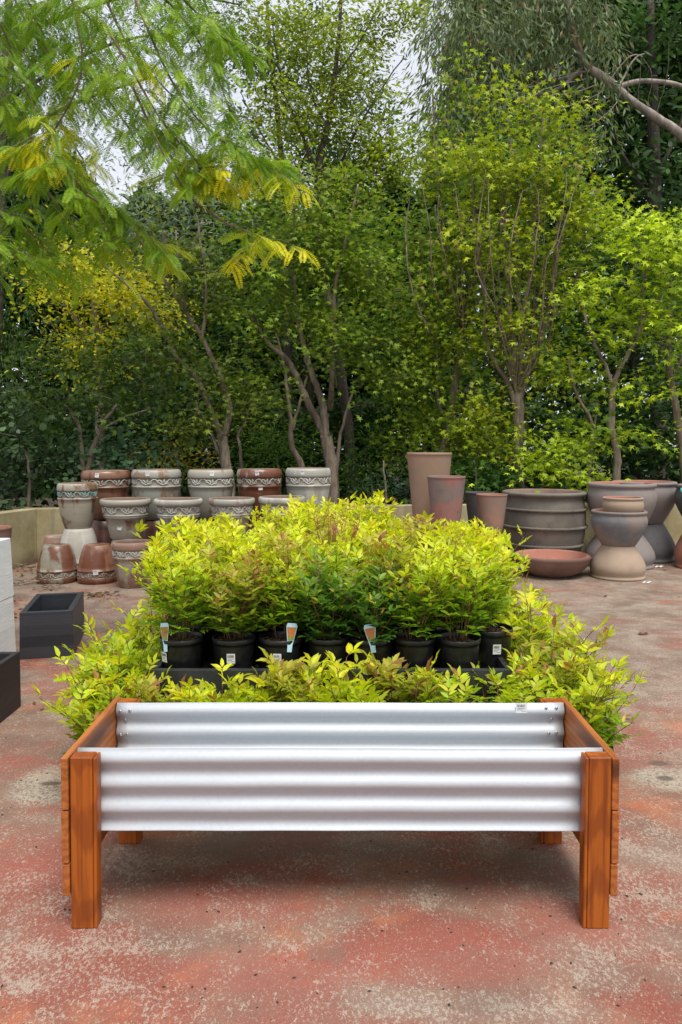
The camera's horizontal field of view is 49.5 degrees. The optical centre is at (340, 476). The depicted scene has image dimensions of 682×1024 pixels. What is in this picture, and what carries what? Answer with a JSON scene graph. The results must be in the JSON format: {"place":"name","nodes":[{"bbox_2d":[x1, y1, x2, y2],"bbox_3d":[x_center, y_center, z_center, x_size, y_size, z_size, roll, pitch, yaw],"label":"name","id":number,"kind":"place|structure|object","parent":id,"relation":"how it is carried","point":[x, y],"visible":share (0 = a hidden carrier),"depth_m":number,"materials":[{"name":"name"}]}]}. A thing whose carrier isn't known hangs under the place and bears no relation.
{"place":"outdoors","nodes":[
{"label":"outdoors","id":0,"kind":"place"},
{"bbox_2d":[91,520,112,543],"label":"glazed pot","id":1,"kind":"object","parent":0,"point":[101,530],"visible":0.02,"depth_m":8.46,"materials":[{"name":"brown ceramic"}]},
{"bbox_2d":[80,470,130,519],"bbox_3d":[-2.742,0.208,8.637,0.564,0.560,0.559,-2,3,-34],"label":"glazed pot","id":2,"kind":"object","parent":1,"relation":"on","point":[113,483],"visible":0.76,"depth_m":8.42,"materials":[{"name":"brown ceramic"}]},
{"bbox_2d":[140,520,163,539],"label":"glazed pot","id":3,"kind":"object","parent":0,"point":[151,530],"visible":0.01,"depth_m":8.46,"materials":[{"name":"brown ceramic"}]},
{"bbox_2d":[131,469,180,519],"bbox_3d":[-2.155,0.202,8.636,0.567,0.572,0.568,2,3,33],"label":"glazed pot","id":4,"kind":"object","parent":3,"relation":"on","point":[152,484],"visible":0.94,"depth_m":8.41,"materials":[{"name":"grey ceramic"}]},
{"bbox_2d":[154,497,202,536],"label":"glazed pot","id":5,"kind":"object","parent":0,"point":[168,509],"visible":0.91,"depth_m":7.86,"materials":[{"name":"grey ceramic"}]},
{"bbox_2d":[187,469,233,519],"bbox_3d":[-1.520,0.202,8.637,0.535,0.572,0.542,0,3,0],"label":"glazed pot","id":6,"kind":"object","parent":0,"point":[205,485],"visible":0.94,"depth_m":8.42,"materials":[{"name":"grey ceramic"}]},
{"bbox_2d":[208,497,254,537],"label":"glazed pot","id":7,"kind":"object","parent":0,"point":[239,507],"visible":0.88,"depth_m":7.87,"materials":[{"name":"grey ceramic"}]},
{"bbox_2d":[247,520,263,533],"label":"glazed pot","id":8,"kind":"object","parent":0,"point":[252,526],"depth_m":8.50,"materials":[{"name":"grey ceramic"}]},
{"bbox_2d":[237,468,281,519],"bbox_3d":[-0.951,0.199,8.636,0.527,0.578,0.526,-1,3,-14],"label":"glazed pot","id":9,"kind":"object","parent":8,"relation":"on","point":[256,483],"visible":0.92,"depth_m":8.42,"materials":[{"name":"red ceramic"}]},
{"bbox_2d":[285,467,330,511],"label":"glazed pot","id":10,"kind":"object","parent":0,"point":[307,483],"visible":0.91,"depth_m":8.42,"materials":[{"name":"grey ceramic"}]},
{"bbox_2d":[0,450,680,510],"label":"ground","id":11,"kind":"structure","parent":0,"point":[56,501],"depth_m":21.33,"materials":[{"name":"soil"}]},
{"bbox_2d":[0,509,36,568],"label":"wall","id":12,"kind":"structure","parent":11,"relation":"on","point":[22,522],"depth_m":8.71,"materials":[{"name":"beige concrete"}]},
{"bbox_2d":[0,380,97,510],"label":"round leaved shrub","id":13,"kind":"object","parent":11,"relation":"on","point":[13,433],"visible":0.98,"depth_m":9.53,"materials":[{"name":"green plant"}]},
{"bbox_2d":[0,0,128,467],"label":"tall tree","id":14,"kind":"object","parent":11,"relation":"on","point":[2,297],"visible":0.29,"depth_m":12.33,"materials":[{"name":"green plant"}]},
{"bbox_2d":[0,312,203,479],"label":"maple tree","id":15,"kind":"object","parent":11,"relation":"on","point":[112,405],"visible":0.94,"depth_m":9.89,"materials":[{"name":"green plant"}]},
{"bbox_2d":[0,205,210,468],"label":"golden tree","id":16,"kind":"object","parent":11,"relation":"on","point":[126,295],"visible":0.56,"depth_m":11.42,"materials":[{"name":"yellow plant"}]},
{"bbox_2d":[53,403,188,496],"bbox_3d":[-3.075,-0.081,10.362,1.796,2.202,1.165,-1,3,-21],"label":"round leaved shrub","id":17,"kind":"object","parent":11,"relation":"on","point":[118,451],"visible":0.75,"depth_m":10.33,"materials":[{"name":"green plant"}]},
{"bbox_2d":[0,0,271,232],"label":"feathery tree","id":18,"kind":"object","parent":11,"relation":"on","point":[38,79],"visible":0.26,"depth_m":8.60,"materials":[{"name":"green plant"}]},
{"bbox_2d":[34,218,302,468],"bbox_3d":[-3.577,-2.190,15.158,5.260,6.014,3.992,1,3,21],"label":"leafy tree","id":19,"kind":"object","parent":11,"relation":"on","point":[221,334],"visible":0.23,"depth_m":15.20,"materials":[{"name":"green plant"}]},
{"bbox_2d":[61,114,300,452],"bbox_3d":[-3.924,-3.989,19.360,6.243,9.265,5.320,0,3,0],"label":"olive tree","id":20,"kind":"object","parent":11,"relation":"on","point":[173,221],"visible":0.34,"depth_m":18.57,"materials":[{"name":"green plant"}]},
{"bbox_2d":[80,174,311,496],"bbox_3d":[-2.007,-1.607,10.416,2.804,5.256,2.477,1,3,31],"label":"maple tree","id":21,"kind":"object","parent":11,"relation":"on","point":[221,448],"visible":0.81,"depth_m":10.39,"materials":[{"name":"green plant"}]},
{"bbox_2d":[209,408,340,496],"bbox_3d":[-1.185,-0.099,12.247,2.273,2.087,1.714,-1,3,-28],"label":"green shrub","id":22,"kind":"object","parent":11,"relation":"on","point":[263,438],"visible":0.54,"depth_m":12.16,"materials":[{"name":"green plant"}]},
{"bbox_2d":[169,0,431,481],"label":"tall tree","id":23,"kind":"object","parent":11,"relation":"on","point":[288,350],"visible":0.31,"depth_m":14.10,"materials":[{"name":"green plant"}]},
{"bbox_2d":[172,161,449,466],"bbox_3d":[-0.718,-2.965,15.465,6.612,7.538,4.444,0,3,0],"label":"leafy tree","id":24,"kind":"object","parent":11,"relation":"on","point":[309,387],"visible":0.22,"depth_m":15.18,"materials":[{"name":"green plant"}]},
{"bbox_2d":[169,135,458,504],"bbox_3d":[-0.269,-1.846,10.905,3.712,5.722,3.053,1,3,27],"label":"maple tree","id":25,"kind":"object","parent":11,"relation":"on","point":[323,248],"visible":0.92,"depth_m":10.59,"materials":[{"name":"green plant"}]},
{"bbox_2d":[225,0,442,504],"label":"tall tree","id":26,"kind":"object","parent":11,"relation":"on","point":[373,158],"visible":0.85,"depth_m":12.24,"materials":[{"name":"green plant"}]},
{"bbox_2d":[0,360,681,510],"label":"undergrowth","id":27,"kind":"object","parent":11,"relation":"on","point":[647,460],"visible":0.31,"depth_m":13.14,"materials":[{"name":"green plant"}]},
{"bbox_2d":[1,0,681,497],"bbox_3d":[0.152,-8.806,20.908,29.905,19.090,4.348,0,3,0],"label":"distant wood","id":28,"kind":"object","parent":11,"relation":"on","point":[39,320],"visible":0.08,"depth_m":19.80,"materials":[{"name":"green plant"}]},
{"bbox_2d":[25,503,681,562],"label":"wall","id":29,"kind":"structure","parent":11,"relation":"on","point":[48,520],"depth_m":9.41,"materials":[{"name":"beige concrete"}]},
{"bbox_2d":[311,403,425,503],"bbox_3d":[0.545,-0.122,11.770,2.181,2.182,1.800,0,3,0],"label":"green shrub","id":30,"kind":"object","parent":11,"relation":"on","point":[344,469],"visible":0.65,"depth_m":11.77,"materials":[{"name":"green plant"}]},
{"bbox_2d":[342,18,530,491],"bbox_3d":[1.410,-2.724,11.060,2.813,7.448,2.681,0,3,0],"label":"maple tree","id":31,"kind":"object","parent":11,"relation":"on","point":[464,311],"visible":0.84,"depth_m":10.87,"materials":[{"name":"green plant"}]},
{"bbox_2d":[404,426,534,503],"bbox_3d":[1.855,0.151,10.338,1.966,1.744,1.207,0,3,0],"label":"green shrub","id":32,"kind":"object","parent":11,"relation":"on","point":[456,470],"visible":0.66,"depth_m":10.25,"materials":[{"name":"green plant"}]},
{"bbox_2d":[356,99,657,492],"bbox_3d":[3.350,-3.603,14.818,6.116,8.872,4.212,1,3,16],"label":"leafy tree","id":33,"kind":"object","parent":11,"relation":"on","point":[565,330],"visible":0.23,"depth_m":14.49,"materials":[{"name":"green plant"}]},
{"bbox_2d":[385,53,636,488],"bbox_3d":[2.402,-2.398,10.595,3.678,6.859,2.502,0,3,0],"label":"maple tree","id":34,"kind":"object","parent":11,"relation":"on","point":[519,374],"visible":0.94,"depth_m":10.36,"materials":[{"name":"green plant"}]},
{"bbox_2d":[376,0,681,231],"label":"gum tree","id":35,"kind":"object","parent":11,"relation":"on","point":[532,15],"visible":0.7,"depth_m":15.45,"materials":[{"name":"green plant"}]},
{"bbox_2d":[496,418,599,496],"bbox_3d":[3.166,0.030,11.464,1.929,1.891,1.292,1,3,18],"label":"green shrub","id":36,"kind":"object","parent":11,"relation":"on","point":[549,473],"visible":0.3,"depth_m":11.41,"materials":[{"name":"green plant"}]},
{"bbox_2d":[469,194,681,515],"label":"maple tree","id":37,"kind":"object","parent":11,"relation":"on","point":[648,229],"visible":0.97,"depth_m":9.91,"materials":[{"name":"green plant"}]},
{"bbox_2d":[524,208,681,479],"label":"leafy tree","id":38,"kind":"object","parent":11,"relation":"on","point":[632,365],"visible":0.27,"depth_m":14.79,"materials":[{"name":"green plant"}]},
{"bbox_2d":[556,0,681,480],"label":"tall tree","id":39,"kind":"object","parent":11,"relation":"on","point":[656,167],"visible":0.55,"depth_m":17.06,"materials":[{"name":"green plant"}]},
{"bbox_2d":[621,206,681,483],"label":"maple tree","id":40,"kind":"object","parent":11,"relation":"on","point":[675,406],"visible":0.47,"depth_m":10.33,"materials":[{"name":"green plant"}]},
{"bbox_2d":[0,557,681,1023],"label":"yard","id":41,"kind":"structure","parent":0,"point":[358,929],"depth_m":2.31,"materials":[{"name":"red paint"}]},
{"bbox_2d":[0,596,15,651],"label":"square planter","id":42,"kind":"object","parent":41,"relation":"on","point":[7,635],"visible":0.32,"depth_m":4.35,"materials":[{"name":"white concrete"}]},
{"bbox_2d":[0,538,13,601],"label":"square planter","id":43,"kind":"object","parent":42,"relation":"on","point":[6,583],"visible":1,"depth_m":4.35,"materials":[{"name":"white concrete"}]},
{"bbox_2d":[0,652,20,722],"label":"square planter","id":44,"kind":"object","parent":41,"relation":"on","point":[10,694],"visible":1,"depth_m":3.94,"materials":[{"name":"black wood"}]},
{"bbox_2d":[19,592,84,659],"bbox_3d":[-2.058,1.052,5.301,0.345,0.315,0.660,-1,3,-13],"label":"square planter","id":45,"kind":"object","parent":41,"relation":"on","point":[48,622],"visible":0.89,"depth_m":5.00,"materials":[{"name":"grey wood"}]},
{"bbox_2d":[36,543,77,584],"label":"glazed pot","id":46,"kind":"object","parent":41,"relation":"on","point":[57,563],"visible":0.94,"depth_m":7.62,"materials":[{"name":"ceramic"}]},
{"bbox_2d":[60,527,97,566],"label":"glazed pot","id":47,"kind":"object","parent":41,"relation":"on","point":[77,540],"visible":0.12,"depth_m":7.88,"materials":[{"name":"ceramic"}]},
{"bbox_2d":[57,482,97,528],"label":"glazed pot","id":48,"kind":"object","parent":47,"relation":"on","point":[77,502],"visible":1,"depth_m":7.87,"materials":[{"name":"grey ceramic"}]},
{"bbox_2d":[77,543,116,584],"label":"glazed pot","id":49,"kind":"object","parent":41,"relation":"on","point":[95,565],"visible":0.88,"depth_m":7.62,"materials":[{"name":"brown ceramic"}]},
{"bbox_2d":[30,646,171,753],"bbox_3d":[-0.968,0.989,2.982,0.547,0.645,0.497,0,3,0],"label":"potted nandina","id":50,"kind":"object","parent":41,"relation":"on","point":[78,720],"visible":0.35,"depth_m":2.94,"materials":[{"name":"green plant"}]},
{"bbox_2d":[60,600,168,677],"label":"potted nandina","id":51,"kind":"object","parent":41,"relation":"on","point":[154,648],"visible":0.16,"depth_m":3.47,"materials":[{"name":"green plant"}]},
{"bbox_2d":[62,613,181,732],"bbox_3d":[-0.972,0.974,3.256,0.509,0.649,0.617,0,3,0],"label":"potted nandina","id":52,"kind":"object","parent":41,"relation":"on","point":[91,659],"visible":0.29,"depth_m":3.29,"materials":[{"name":"green plant"}]},
{"bbox_2d":[112,539,149,588],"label":"glazed pot","id":53,"kind":"object","parent":41,"relation":"on","point":[125,552],"visible":0.73,"depth_m":7.34,"materials":[{"name":"ceramic"}]},
{"bbox_2d":[99,497,151,538],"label":"glazed pot","id":54,"kind":"object","parent":53,"relation":"on","point":[122,516],"visible":1,"depth_m":7.87,"materials":[{"name":"grey ceramic"}]},
{"bbox_2d":[114,675,197,702],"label":"potted nandina","id":55,"kind":"object","parent":41,"relation":"on","point":[152,696],"visible":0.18,"depth_m":2.93,"materials":[{"name":"green plant"}]},
{"bbox_2d":[0,0,320,309],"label":"honey locust tree","id":56,"kind":"object","parent":41,"relation":"on","point":[115,220],"visible":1,"depth_m":4.17,"materials":[{"name":"green plant"}]},
{"bbox_2d":[170,658,262,702],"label":"potted nandina","id":57,"kind":"object","parent":41,"relation":"on","point":[214,697],"visible":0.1,"depth_m":2.94,"materials":[{"name":"green plant"}]},
{"bbox_2d":[202,656,303,702],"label":"potted nandina","id":58,"kind":"object","parent":41,"relation":"on","point":[259,695],"visible":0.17,"depth_m":2.90,"materials":[{"name":"green plant"}]},
{"bbox_2d":[245,646,329,701],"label":"potted nandina","id":59,"kind":"object","parent":41,"relation":"on","point":[288,684],"visible":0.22,"depth_m":2.94,"materials":[{"name":"green plant"}]},
{"bbox_2d":[151,651,511,702],"bbox_3d":[-0.039,1.009,4.173,1.512,0.500,2.150,0,3,0],"label":"nursery bench","id":60,"kind":"object","parent":41,"relation":"on","point":[208,672],"visible":0.04,"depth_m":3.09,"materials":[{"name":"grey plastic"}]},
{"bbox_2d":[116,532,207,631],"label":"potted nandina","id":61,"kind":"object","parent":60,"relation":"on","point":[174,541],"visible":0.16,"depth_m":3.61,"materials":[{"name":"green plant"}]},
{"bbox_2d":[130,513,212,557],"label":"potted nandina","id":62,"kind":"object","parent":60,"relation":"on","point":[184,524],"visible":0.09,"depth_m":3.96,"materials":[{"name":"yellow plant"}]},
{"bbox_2d":[139,537,221,663],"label":"potted nandina","id":63,"kind":"object","parent":60,"relation":"on","point":[207,649],"visible":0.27,"depth_m":3.41,"materials":[{"name":"green plant"}]},
{"bbox_2d":[134,545,229,667],"bbox_3d":[-0.684,0.580,3.229,0.404,0.570,0.353,-1,3,-24],"label":"potted nandina","id":64,"kind":"object","parent":60,"relation":"on","point":[182,648],"visible":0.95,"depth_m":3.17,"materials":[{"name":"green plant"}]},
{"bbox_2d":[199,519,261,632],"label":"potted nandina","id":65,"kind":"object","parent":60,"relation":"on","point":[225,548],"visible":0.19,"depth_m":3.60,"materials":[{"name":"green plant"}]},
{"bbox_2d":[194,543,269,667],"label":"potted nandina","id":66,"kind":"object","parent":60,"relation":"on","point":[234,647],"visible":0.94,"depth_m":3.16,"materials":[{"name":"green plant"}]},
{"bbox_2d":[205,529,283,664],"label":"potted nandina","id":67,"kind":"object","parent":60,"relation":"on","point":[257,633],"visible":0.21,"depth_m":3.38,"materials":[{"name":"green plant"}]},
{"bbox_2d":[240,550,324,667],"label":"potted nandina","id":68,"kind":"object","parent":60,"relation":"on","point":[285,644],"visible":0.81,"depth_m":3.20,"materials":[{"name":"green plant"}]},
{"bbox_2d":[246,531,329,662],"bbox_3d":[-0.244,0.549,3.432,0.375,0.614,0.366,0,3,8],"label":"potted nandina","id":69,"kind":"object","parent":60,"relation":"on","point":[286,561],"visible":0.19,"depth_m":3.39,"materials":[{"name":"green plant"}]},
{"bbox_2d":[270,493,334,547],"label":"potted nandina","id":70,"kind":"object","parent":60,"relation":"on","point":[296,513],"visible":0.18,"depth_m":4.35,"materials":[{"name":"yellow plant"}]},
{"bbox_2d":[277,502,368,616],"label":"potted nandina","id":71,"kind":"object","parent":60,"relation":"on","point":[343,559],"visible":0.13,"depth_m":3.61,"materials":[{"name":"green plant"}]},
{"bbox_2d":[292,540,366,667],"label":"potted nandina","id":72,"kind":"object","parent":60,"relation":"on","point":[322,640],"visible":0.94,"depth_m":3.17,"materials":[{"name":"green plant"}]},
{"bbox_2d":[306,523,378,664],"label":"potted nandina","id":73,"kind":"object","parent":60,"relation":"on","point":[344,552],"visible":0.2,"depth_m":3.40,"materials":[{"name":"green plant"}]},
{"bbox_2d":[339,516,398,615],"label":"potted nandina","id":74,"kind":"object","parent":60,"relation":"on","point":[371,524],"visible":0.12,"depth_m":3.68,"materials":[{"name":"green plant"}]},
{"bbox_2d":[329,546,417,667],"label":"potted nandina","id":75,"kind":"object","parent":60,"relation":"on","point":[375,636],"visible":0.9,"depth_m":3.17,"materials":[{"name":"green plant"}]},
{"bbox_2d":[346,489,402,533],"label":"potted nandina","id":76,"kind":"object","parent":60,"relation":"on","point":[378,501],"visible":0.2,"depth_m":4.71,"materials":[{"name":"yellow plant"}]},
{"bbox_2d":[358,529,429,658],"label":"potted nandina","id":77,"kind":"object","parent":60,"relation":"on","point":[380,537],"visible":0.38,"depth_m":3.41,"materials":[{"name":"green plant"}]},
{"bbox_2d":[381,534,453,667],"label":"potted nandina","id":78,"kind":"object","parent":60,"relation":"on","point":[414,647],"visible":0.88,"depth_m":3.15,"materials":[{"name":"green plant"}]},
{"bbox_2d":[403,523,484,664],"bbox_3d":[0.477,0.532,3.458,0.409,0.644,0.401,0,3,9],"label":"potted nandina","id":79,"kind":"object","parent":60,"relation":"on","point":[432,557],"visible":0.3,"depth_m":3.39,"materials":[{"name":"green plant"}]},
{"bbox_2d":[414,545,496,667],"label":"potted nandina","id":80,"kind":"object","parent":60,"relation":"on","point":[457,648],"visible":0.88,"depth_m":3.15,"materials":[{"name":"green plant"}]},
{"bbox_2d":[460,541,521,667],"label":"potted nandina","id":81,"kind":"object","parent":60,"relation":"on","point":[495,638],"visible":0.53,"depth_m":3.29,"materials":[{"name":"green plant"}]},
{"bbox_2d":[451,539,530,630],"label":"potted nandina","id":82,"kind":"object","parent":60,"relation":"on","point":[506,553],"visible":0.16,"depth_m":3.62,"materials":[{"name":"green plant"}]},
{"bbox_2d":[458,525,530,620],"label":"potted nandina","id":83,"kind":"object","parent":60,"relation":"on","point":[487,536],"visible":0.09,"depth_m":3.81,"materials":[{"name":"green plant"}]},
{"bbox_2d":[286,641,386,702],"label":"potted nandina","id":84,"kind":"object","parent":41,"relation":"on","point":[316,657],"visible":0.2,"depth_m":2.93,"materials":[{"name":"green plant"}]},
{"bbox_2d":[61,697,619,927],"bbox_3d":[-0.003,1.072,2.448,1.647,0.524,0.530,0,3,0],"label":"raised garden bed","id":85,"kind":"object","parent":41,"relation":"on","point":[133,769],"visible":1,"depth_m":2.24,"materials":[{"name":"silver metal"}]},
{"bbox_2d":[310,651,390,702],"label":"potted nandina","id":86,"kind":"object","parent":41,"relation":"on","point":[361,692],"visible":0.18,"depth_m":2.86,"materials":[{"name":"green plant"}]},
{"bbox_2d":[351,648,442,702],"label":"potted nandina","id":87,"kind":"object","parent":41,"relation":"on","point":[384,670],"visible":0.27,"depth_m":2.96,"materials":[{"name":"green plant"}]},
{"bbox_2d":[400,651,481,702],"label":"potted nandina","id":88,"kind":"object","parent":41,"relation":"on","point":[441,695],"visible":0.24,"depth_m":2.93,"materials":[{"name":"green plant"}]},
{"bbox_2d":[429,644,563,702],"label":"potted nandina","id":89,"kind":"object","parent":41,"relation":"on","point":[517,687],"visible":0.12,"depth_m":3.01,"materials":[{"name":"green plant"}]},
{"bbox_2d":[502,489,587,562],"bbox_3d":[2.483,0.610,9.055,1.037,0.872,1.037,1,3,12],"label":"roped urn","id":90,"kind":"object","parent":41,"relation":"on","point":[550,519],"visible":0.86,"depth_m":8.64,"materials":[{"name":"grey ceramic"}]},
{"bbox_2d":[473,639,628,751],"bbox_3d":[0.860,0.998,2.998,0.582,0.624,0.576,-2,3,-43],"label":"potted nandina","id":91,"kind":"object","parent":41,"relation":"on","point":[575,698],"visible":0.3,"depth_m":2.98,"materials":[{"name":"green plant"}]},
{"bbox_2d":[514,549,592,577],"bbox_3d":[2.324,0.968,8.149,0.823,0.235,0.826,2,3,38],"label":"clay bowl","id":92,"kind":"object","parent":41,"relation":"on","point":[552,563],"visible":0.82,"depth_m":7.88,"materials":[{"name":"brown ceramic"}]},
{"bbox_2d":[493,582,615,679],"bbox_3d":[0.998,0.905,3.606,0.642,0.756,0.583,1,3,21],"label":"potted nandina","id":93,"kind":"object","parent":41,"relation":"on","point":[529,600],"visible":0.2,"depth_m":3.65,"materials":[{"name":"green plant"}]},
{"bbox_2d":[478,614,635,730],"bbox_3d":[0.935,0.973,3.219,0.658,0.655,0.548,-1,3,-23],"label":"potted nandina","id":94,"kind":"object","parent":41,"relation":"on","point":[557,656],"visible":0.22,"depth_m":3.26,"materials":[{"name":"green plant"}]},
{"bbox_2d":[556,648,646,750],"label":"potted nandina","id":95,"kind":"object","parent":41,"relation":"on","point":[614,717],"visible":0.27,"depth_m":3.09,"materials":[{"name":"green plant"}]},
{"bbox_2d":[590,544,645,581],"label":"clay pot","id":96,"kind":"object","parent":41,"relation":"on","point":[621,564],"visible":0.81,"depth_m":7.82,"materials":[{"name":"beige ceramic"}]},
{"bbox_2d":[590,508,647,546],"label":"clay pot","id":97,"kind":"object","parent":96,"relation":"on","point":[616,529],"visible":0.88,"depth_m":7.80,"materials":[{"name":"grey ceramic"}]},
{"bbox_2d":[584,535,655,569],"bbox_3d":[3.311,0.854,8.796,0.790,0.406,0.798,-1,3,-13],"label":"clay pot","id":98,"kind":"object","parent":41,"relation":"on","point":[645,549],"visible":0.33,"depth_m":8.55,"materials":[{"name":"grey ceramic"}]},
{"bbox_2d":[586,481,656,520],"bbox_3d":[3.322,0.362,8.774,0.791,0.579,0.785,2,3,39],"label":"clay pot","id":99,"kind":"object","parent":98,"relation":"on","point":[597,491],"visible":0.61,"depth_m":8.49,"materials":[{"name":"grey ceramic"}]},
{"bbox_2d":[643,523,674,563],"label":"clay pot","id":100,"kind":"object","parent":41,"relation":"on","point":[659,538],"visible":0.34,"depth_m":8.97,"materials":[{"name":"ceramic"}]},
{"bbox_2d":[614,480,677,523],"bbox_3d":[3.782,0.314,9.242,0.782,0.513,0.775,-1,3,-21],"label":"clay pot","id":101,"kind":"object","parent":100,"relation":"on","point":[665,492],"visible":0.45,"depth_m":8.94,"materials":[{"name":"grey ceramic"}]},
{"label":"clay pot","id":102,"kind":"object","parent":41,"relation":"on","visible":0},
{"bbox_2d":[407,452,451,529],"bbox_3d":[1.015,0.176,8.515,0.520,0.906,0.516,-1,3,-12],"label":"clay pot","id":103,"kind":"object","parent":102,"relation":"on","point":[422,466],"visible":0.56,"depth_m":8.32,"materials":[{"name":"brown ceramic"}]},
{"bbox_2d":[0,0,681,449],"label":"sky","id":104,"kind":"structure","parent":0,"point":[237,96],"materials":[{"name":"white"}]},
{"bbox_2d":[427,475,465,529],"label":"clay pot","id":105,"kind":"object","parent":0,"point":[446,493],"visible":0.65,"depth_m":7.82,"materials":[{"name":"brown ceramic"}]},
{"bbox_2d":[476,493,507,535],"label":"clay pot","id":106,"kind":"object","parent":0,"point":[491,509],"visible":0.74,"depth_m":7.90,"materials":[{"name":"ceramic"}]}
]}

